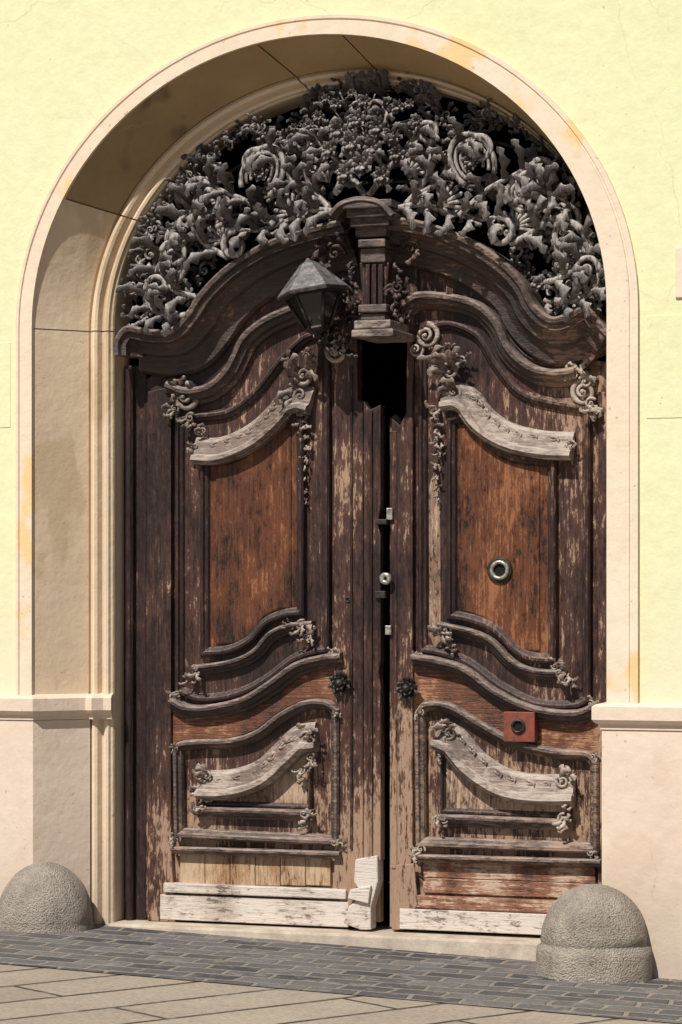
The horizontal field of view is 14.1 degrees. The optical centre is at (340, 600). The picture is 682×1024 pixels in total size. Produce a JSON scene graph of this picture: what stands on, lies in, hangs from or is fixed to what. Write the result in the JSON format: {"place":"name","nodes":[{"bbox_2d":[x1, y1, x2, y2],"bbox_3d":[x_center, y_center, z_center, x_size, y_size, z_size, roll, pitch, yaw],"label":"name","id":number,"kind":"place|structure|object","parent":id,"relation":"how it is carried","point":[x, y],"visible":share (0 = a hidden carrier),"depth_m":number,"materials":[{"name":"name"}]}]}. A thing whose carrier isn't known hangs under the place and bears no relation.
{"place":"outdoors","nodes":[
{"label":"outdoors","id":0,"kind":"place"},
{"bbox_2d":[0,869,679,1023],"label":"ground","id":1,"kind":"structure","parent":0,"point":[35,995],"depth_m":11.30,"materials":[{"name":"beige stone"}]},
{"bbox_2d":[0,0,681,979],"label":"building facade","id":2,"kind":"structure","parent":1,"relation":"on","point":[112,112],"depth_m":13.39,"materials":[{"name":"yellow paint"}]},
{"bbox_2d":[124,366,152,919],"bbox_3d":[-1.039,0.216,13.793,0.172,2.783,0.085,0,0,20],"label":"frame","id":3,"kind":"object","parent":2,"relation":"attached to","point":[140,645],"visible":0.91,"depth_m":13.74,"materials":[{"name":"brown wood"}]},
{"bbox_2d":[126,369,134,920],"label":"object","id":4,"kind":"object","parent":3,"relation":"attached to","point":[130,644],"visible":1,"depth_m":13.71,"materials":[{"name":"brown wood"}]},
{"bbox_2d":[113,220,359,376],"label":"cornice","id":5,"kind":"structure","parent":2,"relation":"attached to","point":[232,298],"depth_m":13.45,"materials":[{"name":"brown wood"}]},
{"bbox_2d":[116,69,605,336],"bbox_3d":[0.133,-1.906,13.147,2.667,1.253,0.300,0,0,20],"label":"carved transom ornament","id":6,"kind":"object","parent":2,"relation":"attached to","point":[574,247],"visible":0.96,"depth_m":13.09,"materials":[{"name":"grey wood"}]},
{"bbox_2d":[387,217,606,366],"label":"cornice","id":7,"kind":"structure","parent":2,"relation":"attached to","point":[499,282],"depth_m":12.96,"materials":[{"name":"brown wood"}]},
{"bbox_2d":[399,266,601,370],"bbox_3d":[0.750,-1.354,13.083,1.001,0.545,0.026,0,0,20],"label":"cornice bead","id":8,"kind":"object","parent":7,"relation":"attached to","point":[531,358],"visible":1,"depth_m":13.03,"materials":[{"name":"brown wood"}]},
{"bbox_2d":[0,924,681,1023],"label":"pavement","id":9,"kind":"structure","parent":0,"point":[436,977],"depth_m":12.31,"materials":[{"name":"grey stone"}]},
{"bbox_2d":[0,862,93,932],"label":"stone bollard","id":10,"kind":"object","parent":9,"relation":"on","point":[44,897],"visible":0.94,"depth_m":13.32,"materials":[{"name":"stone"}]},
{"bbox_2d":[108,919,540,960],"bbox_3d":[0.128,1.722,13.334,2.585,0.256,0.410,0,0,20],"label":"door threshold","id":11,"kind":"object","parent":9,"relation":"on","point":[509,946],"depth_m":13.15,"materials":[{"name":"stone"}]},
{"bbox_2d":[148,388,177,921],"bbox_3d":[-0.886,0.266,13.679,0.148,2.654,0.045,0,0,20],"label":"leaf left outer stile","id":12,"kind":"object","parent":11,"relation":"on","point":[161,867],"visible":1,"depth_m":13.66,"materials":[{"name":"brown wood"}]},
{"bbox_2d":[160,894,350,926],"bbox_3d":[-0.425,1.519,13.503,0.996,0.125,0.040,0,0,20],"label":"bottom board","id":13,"kind":"object","parent":11,"relation":"on","point":[285,911],"visible":1,"depth_m":13.48,"materials":[{"name":"grey wood"}]},
{"bbox_2d":[164,882,346,898],"bbox_3d":[-0.420,1.421,13.493,0.964,0.048,0.055,0,0,20],"label":"kick rail","id":14,"kind":"object","parent":13,"relation":"on","point":[271,891],"visible":1,"depth_m":13.46,"materials":[{"name":"grey wood"}]},
{"bbox_2d":[180,854,204,883],"bbox_3d":[-0.731,1.329,13.629,0.132,0.162,0.032,0,0,20],"label":"kick plank","id":15,"kind":"object","parent":14,"relation":"on","point":[192,868],"visible":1,"depth_m":13.61,"materials":[{"name":"brown wood"}]},
{"bbox_2d":[205,855,230,883],"bbox_3d":[-0.605,1.324,13.584,0.131,0.161,0.031,0,0,20],"label":"kick plank","id":16,"kind":"object","parent":14,"relation":"on","point":[217,869],"visible":1,"depth_m":13.57,"materials":[{"name":"brown wood"}]},
{"bbox_2d":[231,856,255,884],"bbox_3d":[-0.478,1.320,13.536,0.130,0.161,0.034,0,0,20],"label":"kick plank","id":17,"kind":"object","parent":14,"relation":"on","point":[243,870],"visible":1,"depth_m":13.52,"materials":[{"name":"brown wood"}]},
{"bbox_2d":[256,856,280,885],"bbox_3d":[-0.354,1.316,13.493,0.129,0.160,0.030,0,0,20],"label":"kick plank","id":18,"kind":"object","parent":14,"relation":"on","point":[268,871],"visible":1,"depth_m":13.48,"materials":[{"name":"brown wood"}]},
{"bbox_2d":[281,857,305,885],"bbox_3d":[-0.229,1.311,13.446,0.128,0.160,0.033,0,0,20],"label":"kick plank","id":19,"kind":"object","parent":14,"relation":"on","point":[293,871],"visible":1,"depth_m":13.43,"materials":[{"name":"brown wood"}]},
{"bbox_2d":[306,858,331,885],"bbox_3d":[-0.106,1.307,13.402,0.128,0.159,0.032,0,0,20],"label":"kick plank","id":20,"kind":"object","parent":14,"relation":"on","point":[318,871],"visible":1,"depth_m":13.39,"materials":[{"name":"brown wood"}]},
{"bbox_2d":[146,272,383,921],"bbox_3d":[-0.382,-0.052,13.536,1.239,3.266,0.050,0,0,20],"label":"door leaf","id":21,"kind":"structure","parent":11,"relation":"on","point":[270,351],"depth_m":13.52,"materials":[{"name":"brown wood"}]},
{"bbox_2d":[164,306,298,404],"bbox_3d":[-0.454,-1.227,13.487,0.908,0.516,0.090,0,0,20],"label":"eyebrow","id":22,"kind":"object","parent":21,"relation":"attached to","point":[226,380],"visible":0.75,"depth_m":13.49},
{"bbox_2d":[173,653,333,743],"bbox_3d":[-0.417,0.496,13.515,0.891,0.497,0.017,0,0,20],"label":"rail","id":23,"kind":"object","parent":21,"relation":"attached to","point":[313,685],"visible":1,"depth_m":13.51,"materials":[{"name":"brown wood"}]},
{"bbox_2d":[168,652,343,719],"bbox_3d":[-0.427,0.417,13.474,0.932,0.342,0.076,0,0,20],"label":"moulding","id":24,"kind":"object","parent":23,"relation":"attached to","point":[283,679],"visible":1,"depth_m":13.45,"materials":[{"name":"brown wood"}]},
{"bbox_2d":[175,333,331,702],"bbox_3d":[-0.437,-0.410,13.506,0.818,1.828,0.042,0,0,20],"label":"frame","id":25,"kind":"object","parent":24,"relation":"on","point":[266,382],"visible":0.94,"depth_m":13.48,"materials":[{"name":"brown wood"}]},
{"bbox_2d":[177,336,321,692],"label":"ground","id":26,"kind":"structure","parent":25,"relation":"attached to","point":[280,651],"depth_m":13.53,"materials":[{"name":"brown wood"}]},
{"bbox_2d":[206,424,296,656],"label":"panel field","id":27,"kind":"structure","parent":26,"relation":"attached to","point":[293,536],"depth_m":13.48,"materials":[{"name":"brown wood"}]},
{"bbox_2d":[192,620,315,674],"bbox_3d":[-0.430,0.233,13.484,0.632,0.275,0.056,0,0,20],"label":"panel foot","id":28,"kind":"object","parent":26,"relation":"attached to","point":[263,646],"visible":1,"depth_m":13.47},
{"bbox_2d":[200,415,305,656],"bbox_3d":[-0.436,-0.318,13.493,0.552,1.190,0.042,0,0,20],"label":"panel frame","id":29,"kind":"object","parent":28,"relation":"on","point":[255,634],"visible":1,"depth_m":13.49,"materials":[{"name":"brown wood"}]},
{"bbox_2d":[190,385,315,465],"bbox_3d":[-0.432,-0.861,13.469,0.633,0.387,0.092,0,0,20],"label":"panel head","id":30,"kind":"object","parent":29,"relation":"attached to","point":[266,431],"visible":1,"depth_m":13.46},
{"bbox_2d":[216,427,290,644],"bbox_3d":[-0.429,-0.319,13.507,0.398,1.071,0.016,0,0,20],"label":"panel raised","id":31,"kind":"object","parent":29,"relation":"attached to","point":[253,540],"visible":1,"depth_m":13.50,"materials":[{"name":"brown wood"}]},
{"bbox_2d":[316,489,321,644],"bbox_3d":[-0.097,-0.167,13.397,0.051,0.778,0.008,0,0,20],"label":"peeled strip","id":32,"kind":"object","parent":25,"relation":"attached to","point":[319,556],"visible":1,"depth_m":13.39,"materials":[{"name":"brown wood"}]},
{"bbox_2d":[173,698,339,845],"bbox_3d":[-0.419,0.833,13.481,0.882,0.714,0.046,0,0,20],"label":"frame","id":33,"kind":"object","parent":23,"relation":"attached to","point":[267,728],"visible":1,"depth_m":13.46,"materials":[{"name":"brown wood"}]},
{"bbox_2d":[195,806,314,821],"bbox_3d":[-0.425,1.045,13.491,0.614,0.065,0.063,0,0,20],"label":"panel foot","id":34,"kind":"object","parent":21,"relation":"attached to","point":[279,814],"visible":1,"depth_m":13.48},
{"bbox_2d":[196,752,312,809],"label":"panel frame","id":35,"kind":"object","parent":34,"relation":"on","point":[309,804],"visible":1,"depth_m":13.46,"materials":[{"name":"brown wood"}]},
{"bbox_2d":[194,722,320,799],"bbox_3d":[-0.412,0.786,13.464,0.633,0.392,0.097,0,0,20],"label":"panel head","id":36,"kind":"object","parent":35,"relation":"attached to","point":[286,759],"visible":1,"depth_m":13.45},
{"bbox_2d":[219,753,306,802],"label":"panel field","id":37,"kind":"structure","parent":35,"relation":"attached to","point":[288,787],"depth_m":13.45,"materials":[{"name":"brown wood"}]},
{"bbox_2d":[334,307,363,905],"bbox_3d":[0.044,0.061,13.340,0.148,2.974,0.045,0,0,20],"label":"leaf left inner stile","id":38,"kind":"object","parent":21,"relation":"attached to","point":[344,870],"visible":0.74,"depth_m":13.32,"materials":[{"name":"brown wood"}]},
{"bbox_2d":[170,846,340,858],"bbox_3d":[-0.422,1.233,13.458,0.887,0.040,0.034,0,0,20],"label":"sill moulding","id":39,"kind":"object","parent":38,"relation":"attached to","point":[256,852],"visible":1,"depth_m":13.45,"materials":[{"name":"brown wood"}]},
{"bbox_2d":[277,258,357,358],"bbox_3d":[-0.105,-1.395,13.101,0.383,0.477,0.348,0,0,-14],"label":"wall lantern","id":40,"kind":"object","parent":38,"relation":"attached to","point":[310,294],"depth_m":13.03,"materials":[{"name":"black metal"}]},
{"bbox_2d":[350,366,352,848],"bbox_3d":[0.050,0.032,13.308,0.012,2.338,0.012,0,0,20],"label":"stile bead","id":41,"kind":"object","parent":38,"relation":"attached to","point":[351,607],"visible":1,"depth_m":13.30,"materials":[{"name":"brown wood"}]},
{"bbox_2d":[328,671,417,699],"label":"rosette handles","id":42,"kind":"object","parent":38,"relation":"attached to","point":[339,684],"visible":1,"depth_m":13.20,"materials":[{"name":"black metal"}]},
{"bbox_2d":[161,321,602,862],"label":"leaf carvings","id":43,"kind":"object","parent":21,"relation":"attached to","point":[440,368],"visible":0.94,"depth_m":13.17,"materials":[{"name":"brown wood"}]},
{"bbox_2d":[364,402,384,860],"bbox_3d":[0.161,0.146,13.277,0.087,2.215,0.065,0,0,20],"label":"astragal","id":44,"kind":"object","parent":11,"relation":"on","point":[378,639],"visible":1,"depth_m":13.24,"materials":[{"name":"brown wood"}]},
{"bbox_2d":[344,855,382,929],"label":"astragal base block","id":45,"kind":"structure","parent":44,"relation":"attached to","point":[359,914],"depth_m":13.24,"materials":[{"name":"white wood"}]},
{"bbox_2d":[348,885,371,902],"bbox_3d":[0.091,1.412,13.238,0.118,0.086,0.025,0,0,20],"label":"wood block","id":46,"kind":"object","parent":45,"relation":"attached to","point":[361,894],"visible":1,"depth_m":13.22,"materials":[{"name":"white wood"}]},
{"bbox_2d":[367,411,372,856],"bbox_3d":[0.138,0.165,13.240,0.024,2.153,0.020,0,0,20],"label":"astragal bead","id":47,"kind":"object","parent":44,"relation":"attached to","point":[369,633],"visible":1,"depth_m":13.23,"materials":[{"name":"brown wood"}]},
{"bbox_2d":[392,313,414,929],"bbox_3d":[0.301,0.086,13.247,0.106,2.997,0.045,0,0,20],"label":"door stile","id":48,"kind":"object","parent":11,"relation":"on","point":[405,429],"visible":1,"depth_m":13.22,"materials":[{"name":"brown wood"}]},
{"bbox_2d":[352,329,415,342],"bbox_3d":[0.206,-1.262,13.109,0.208,0.034,0.350,0,0,20],"label":"bracket","id":49,"kind":"object","parent":48,"relation":"attached to","point":[383,335],"visible":1,"depth_m":13.00,"materials":[{"name":"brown wood"}]},
{"bbox_2d":[354,319,407,332],"bbox_3d":[0.198,-1.307,13.138,0.183,0.040,0.300,0,0,20],"label":"bracket","id":50,"kind":"object","parent":49,"relation":"on","point":[376,324],"visible":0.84,"depth_m":13.01,"materials":[{"name":"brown wood"}]},
{"bbox_2d":[311,220,422,350],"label":"keystone carvings","id":51,"kind":"object","parent":50,"relation":"on","point":[342,246],"visible":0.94,"depth_m":13.17,"materials":[{"name":"brown wood"}]},
{"bbox_2d":[361,313,396,321],"bbox_3d":[0.185,-1.353,13.196,0.125,0.031,0.200,0,0,20],"label":"bracket","id":52,"kind":"object","parent":50,"relation":"on","point":[380,316],"visible":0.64,"depth_m":13.11,"materials":[{"name":"brown wood"}]},
{"bbox_2d":[358,304,397,314],"bbox_3d":[0.185,-1.392,13.185,0.145,0.037,0.220,0,0,20],"label":"bracket","id":53,"kind":"object","parent":52,"relation":"on","point":[374,308],"visible":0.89,"depth_m":13.09,"materials":[{"name":"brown wood"}]},
{"bbox_2d":[360,263,398,306],"bbox_3d":[0.186,-1.510,13.211,0.151,0.217,0.170,0,0,20],"label":"key shaft","id":54,"kind":"object","parent":53,"relation":"on","point":[390,272],"visible":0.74,"depth_m":13.15,"materials":[{"name":"brown wood"}]},
{"bbox_2d":[366,265,370,304],"bbox_3d":[0.159,-1.507,13.211,0.020,0.196,0.190,0,0,20],"label":"key flute","id":55,"kind":"object","parent":54,"relation":"attached to","point":[368,284],"visible":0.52,"depth_m":13.12,"materials":[{"name":"wood"}]},
{"bbox_2d":[372,265,376,303],"bbox_3d":[0.190,-1.505,13.200,0.020,0.196,0.190,0,0,20],"label":"key flute","id":56,"kind":"object","parent":54,"relation":"attached to","point":[374,284],"visible":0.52,"depth_m":13.11,"materials":[{"name":"brown wood"}]},
{"bbox_2d":[379,265,383,303],"bbox_3d":[0.221,-1.504,13.188,0.020,0.196,0.190,0,0,20],"label":"key flute","id":57,"kind":"object","parent":54,"relation":"attached to","point":[381,283],"visible":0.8,"depth_m":13.10,"materials":[{"name":"brown wood"}]},
{"bbox_2d":[385,626,391,634],"bbox_3d":[0.230,0.141,13.235,0.030,0.044,0.025,0,0,20],"label":"strike plate","id":58,"kind":"object","parent":48,"relation":"attached to","point":[388,630],"visible":1,"depth_m":13.22,"materials":[{"name":"metal"}]},
{"bbox_2d":[390,431,396,868],"bbox_3d":[0.258,0.236,13.254,0.036,2.106,0.041,0,0,20],"label":"meeting edge","id":59,"kind":"object","parent":48,"relation":"attached to","point":[393,656],"visible":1,"depth_m":13.23,"materials":[{"name":"brown wood"}]},
{"bbox_2d":[375,591,387,597],"bbox_3d":[0.195,-0.030,13.235,0.053,0.035,0.050,0,0,20],"label":"latch","id":60,"kind":"object","parent":59,"relation":"attached to","point":[381,594],"visible":1,"depth_m":13.21,"materials":[{"name":"black metal"}]},
{"bbox_2d":[376,519,389,524],"bbox_3d":[0.201,-0.380,13.232,0.053,0.025,0.050,0,0,20],"label":"latch","id":61,"kind":"object","parent":59,"relation":"attached to","point":[382,521],"visible":1,"depth_m":13.21,"materials":[{"name":"black metal"}]},
{"bbox_2d":[387,508,393,519],"bbox_3d":[0.237,-0.417,13.233,0.030,0.056,0.025,0,0,20],"label":"strike plate","id":62,"kind":"object","parent":61,"relation":"on","point":[390,513],"visible":1,"depth_m":13.22,"materials":[{"name":"metal"}]},
{"bbox_2d":[379,572,391,584],"bbox_3d":[0.216,-0.107,13.219,0.060,0.060,0.034,0,0,20],"label":"cylinder lock","id":63,"kind":"object","parent":59,"relation":"attached to","point":[387,581],"visible":1,"depth_m":13.21,"materials":[{"name":"metal"}]},
{"bbox_2d":[392,863,417,929],"bbox_3d":[0.308,1.421,13.212,0.132,0.323,0.015,0,0,20],"label":"wood plank","id":64,"kind":"object","parent":48,"relation":"attached to","point":[405,892],"visible":1,"depth_m":13.21,"materials":[{"name":"brown wood"}]},
{"bbox_2d":[400,908,546,934],"bbox_3d":[0.809,1.527,13.046,1.104,0.099,0.055,0,0,20],"label":"bottom board","id":65,"kind":"object","parent":11,"relation":"on","point":[474,921],"visible":0.56,"depth_m":13.08,"materials":[{"name":"grey wood"}]},
{"bbox_2d":[416,894,555,912],"bbox_3d":[0.769,1.443,13.065,0.916,0.062,0.047,0,0,20],"label":"kick rail","id":66,"kind":"object","parent":65,"relation":"on","point":[485,903],"visible":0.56,"depth_m":13.07,"materials":[{"name":"brown wood"}]},
{"bbox_2d":[415,854,601,866],"bbox_3d":[0.787,1.230,13.018,0.914,0.043,0.034,0,0,20],"label":"sill moulding","id":67,"kind":"object","parent":66,"relation":"attached to","point":[544,861],"visible":1,"depth_m":13.01,"materials":[{"name":"brown wood"}]},
{"bbox_2d":[390,271,606,926],"bbox_3d":[0.795,-0.044,13.107,1.174,3.244,0.050,0,0,20],"label":"door leaf","id":68,"kind":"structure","parent":11,"relation":"on","point":[508,757],"depth_m":13.09,"materials":[{"name":"brown wood"}]},
{"bbox_2d":[399,291,579,387],"bbox_3d":[0.699,-1.245,13.067,0.877,0.479,0.090,0,0,20],"label":"eyebrow","id":69,"kind":"object","parent":68,"relation":"attached to","point":[514,359],"visible":1,"depth_m":13.04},
{"bbox_2d":[418,321,591,708],"bbox_3d":[0.773,-0.413,13.066,0.856,1.857,0.042,0,0,20],"label":"frame","id":70,"kind":"object","parent":68,"relation":"attached to","point":[498,369],"visible":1,"depth_m":13.06,"materials":[{"name":"brown wood"}]},
{"bbox_2d":[429,472,440,645],"bbox_3d":[0.453,-0.197,13.197,0.063,0.845,0.008,0,0,20],"label":"peeled strip","id":71,"kind":"object","parent":70,"relation":"attached to","point":[434,567],"visible":1,"depth_m":13.19,"materials":[{"name":"brown wood"}]},
{"bbox_2d":[428,321,581,699],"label":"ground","id":72,"kind":"structure","parent":70,"relation":"attached to","point":[475,371],"depth_m":13.03,"materials":[{"name":"brown wood"}]},
{"bbox_2d":[446,414,547,662],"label":"panel field","id":73,"kind":"structure","parent":72,"relation":"attached to","point":[543,559],"depth_m":13.01,"materials":[{"name":"brown wood"}]},
{"bbox_2d":[447,414,557,662],"bbox_3d":[0.762,-0.298,13.057,0.542,1.188,0.042,0,0,20],"label":"panel frame","id":74,"kind":"object","parent":73,"relation":"attached to","point":[499,632],"visible":1,"depth_m":13.04,"materials":[{"name":"brown wood"}]},
{"bbox_2d":[461,427,539,650],"bbox_3d":[0.758,-0.297,13.075,0.391,1.069,0.016,0,0,20],"label":"panel raised","id":75,"kind":"object","parent":74,"relation":"attached to","point":[500,506],"visible":1,"depth_m":13.06,"materials":[{"name":"brown wood"}]},
{"bbox_2d":[487,557,512,582],"bbox_3d":[0.757,-0.146,13.069,0.124,0.124,0.032,0,0,20],"label":"round escutcheon plate","id":76,"kind":"object","parent":75,"relation":"attached to","point":[507,578],"visible":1,"depth_m":13.05,"materials":[{"name":"grey metal"}]},
{"bbox_2d":[490,560,508,579],"bbox_3d":[0.755,-0.146,13.061,0.096,0.096,0.040,0,0,20],"label":"round escutcheon","id":77,"kind":"object","parent":76,"relation":"attached to","point":[494,564],"visible":1,"depth_m":13.04,"materials":[{"name":"silver metal"}]},
{"bbox_2d":[494,564,504,575],"bbox_3d":[0.755,-0.146,13.060,0.060,0.060,0.001,0,0,20],"label":"round escutcheon hole","id":78,"kind":"object","parent":77,"relation":"in","point":[499,569],"visible":1,"depth_m":13.06,"materials":[{"name":"black metal"}]},
{"bbox_2d":[437,622,565,680],"bbox_3d":[0.760,0.240,13.051,0.636,0.280,0.056,0,0,20],"label":"panel foot","id":79,"kind":"object","parent":72,"relation":"attached to","point":[501,653],"visible":1,"depth_m":13.04},
{"bbox_2d":[439,382,574,460],"bbox_3d":[0.781,-0.853,13.028,0.656,0.389,0.092,0,0,20],"label":"panel head","id":80,"kind":"object","parent":72,"relation":"attached to","point":[478,422],"visible":1,"depth_m":13.02},
{"bbox_2d":[414,668,597,752],"bbox_3d":[0.781,0.505,13.078,0.924,0.507,0.017,0,0,20],"label":"rail","id":81,"kind":"object","parent":68,"relation":"attached to","point":[435,685],"visible":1,"depth_m":13.11,"materials":[{"name":"brown wood"}]},
{"bbox_2d":[410,653,602,724],"bbox_3d":[0.791,0.418,13.030,0.963,0.335,0.076,0,0,20],"label":"moulding","id":82,"kind":"object","parent":81,"relation":"attached to","point":[478,682],"visible":0.94,"depth_m":13.03,"materials":[{"name":"brown wood"}]},
{"bbox_2d":[439,814,573,830],"bbox_3d":[0.783,1.053,13.051,0.652,0.069,0.063,0,0,20],"label":"panel foot","id":83,"kind":"object","parent":68,"relation":"attached to","point":[506,822],"visible":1,"depth_m":13.04},
{"bbox_2d":[440,756,572,818],"bbox_3d":[0.783,0.845,13.069,0.653,0.364,0.029,0,0,20],"label":"panel frame","id":84,"kind":"object","parent":83,"relation":"on","point":[492,812],"visible":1,"depth_m":13.10,"materials":[{"name":"brown wood"}]},
{"bbox_2d":[430,723,575,804],"bbox_3d":[0.762,0.769,13.037,0.705,0.391,0.097,0,0,20],"label":"panel head","id":85,"kind":"object","parent":84,"relation":"attached to","point":[467,764],"visible":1,"depth_m":13.03},
{"bbox_2d":[440,758,565,813],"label":"panel field","id":86,"kind":"structure","parent":84,"relation":"attached to","point":[462,791],"depth_m":13.13,"materials":[{"name":"brown wood"}]},
{"bbox_2d":[414,700,599,853],"bbox_3d":[0.783,0.832,13.043,0.915,0.710,0.046,0,0,20],"label":"frame","id":87,"kind":"object","parent":68,"relation":"attached to","point":[422,838],"visible":1,"depth_m":13.06,"materials":[{"name":"brown wood"}]},
{"bbox_2d":[503,711,538,741],"bbox_3d":[0.854,0.595,13.014,0.154,0.142,0.085,0,0,20],"label":"lock plate","id":88,"kind":"object","parent":87,"relation":"on","point":[530,733],"visible":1,"depth_m":12.97,"materials":[{"name":"red metal"}]},
{"bbox_2d":[511,719,524,732],"bbox_3d":[0.838,0.592,12.977,0.068,0.068,0.032,0,0,20],"label":"lock cylinder","id":89,"kind":"object","parent":88,"relation":"attached to","point":[514,722],"visible":1,"depth_m":12.96,"materials":[{"name":"black metal"}]},
{"bbox_2d":[514,722,521,730],"bbox_3d":[0.836,0.592,12.972,0.044,0.044,0.001,0,0,20],"label":"lock cylinder hole","id":90,"kind":"object","parent":89,"relation":"in","point":[517,726],"visible":1,"depth_m":12.97,"materials":[{"name":"black metal"}]},
{"bbox_2d":[423,877,592,897],"bbox_3d":[0.799,1.366,13.072,0.852,0.071,0.033,0,0,20],"label":"kick board","id":91,"kind":"object","parent":68,"relation":"attached to","point":[498,887],"visible":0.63,"depth_m":13.08,"materials":[{"name":"brown wood"}]},
{"bbox_2d":[423,862,595,882],"bbox_3d":[0.799,1.281,13.073,0.852,0.093,0.030,0,0,20],"label":"kick board","id":92,"kind":"object","parent":68,"relation":"attached to","point":[571,874],"visible":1,"depth_m":13.06,"materials":[{"name":"brown wood"}]},
{"bbox_2d":[598,392,606,883],"bbox_3d":[1.274,0.303,12.893,0.132,2.566,0.045,0,0,20],"label":"door stile","id":93,"kind":"object","parent":68,"relation":"attached to","point":[602,554],"visible":0.24,"depth_m":12.89,"materials":[{"name":"brown wood"}]},
{"bbox_2d":[536,884,651,983],"bbox_3d":[1.147,1.539,12.447,0.528,0.515,0.524,0,0,20],"label":"stone bollard","id":94,"kind":"object","parent":9,"relation":"on","point":[593,933],"visible":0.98,"depth_m":12.26,"materials":[{"name":"stone"}]},
{"bbox_2d":[328,196,405,225],"bbox_3d":[0.143,-1.854,13.153,0.330,0.123,0.310,0,0,20],"label":"key cap brow","id":95,"kind":"object","parent":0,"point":[337,212],"visible":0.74,"depth_m":13.03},
{"bbox_2d":[361,248,393,263],"bbox_3d":[0.183,-1.647,13.202,0.125,0.068,0.190,0,0,20],"label":"key abacus","id":96,"kind":"object","parent":95,"relation":"on","point":[377,255],"visible":0.86,"depth_m":13.12,"materials":[{"name":"brown wood"}]},
{"bbox_2d":[358,239,394,249],"bbox_3d":[0.182,-1.702,13.186,0.138,0.037,0.220,0,0,20],"label":"key abacus","id":97,"kind":"object","parent":96,"relation":"on","point":[374,243],"visible":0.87,"depth_m":13.09,"materials":[{"name":"brown wood"}]},
{"bbox_2d":[355,226,390,239],"bbox_3d":[0.176,-1.762,13.199,0.158,0.050,0.200,0,0,20],"label":"key cap neck","id":98,"kind":"object","parent":97,"relation":"on","point":[364,233],"visible":0.78,"depth_m":13.11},
{"bbox_2d":[350,217,391,227],"bbox_3d":[0.176,-1.803,13.178,0.197,0.043,0.240,0,0,20],"label":"key cap","id":99,"kind":"object","parent":98,"relation":"on","point":[369,222],"visible":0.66,"depth_m":13.07,"materials":[{"name":"brown wood"}]},
{"bbox_2d":[346,208,386,218],"bbox_3d":[0.174,-1.842,13.163,0.223,0.043,0.270,0,0,20],"label":"key cap","id":100,"kind":"object","parent":99,"relation":"on","point":[363,213],"visible":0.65,"depth_m":13.04,"materials":[{"name":"brown wood"}]},
{"bbox_2d":[342,199,402,212],"bbox_3d":[0.173,-1.878,13.147,0.249,0.037,0.300,0,0,20],"label":"key cap top","id":101,"kind":"object","parent":100,"relation":"on","point":[392,203],"visible":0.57,"depth_m":13.01,"materials":[{"name":"brown wood"}]},
{"bbox_2d":[349,228,418,325],"bbox_3d":[0.211,-1.576,13.298,0.354,0.504,0.050,0,0,20],"label":"key backing","id":102,"kind":"object","parent":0,"point":[412,275],"visible":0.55,"depth_m":13.24,"materials":[{"name":"brown wood"}]}
]}

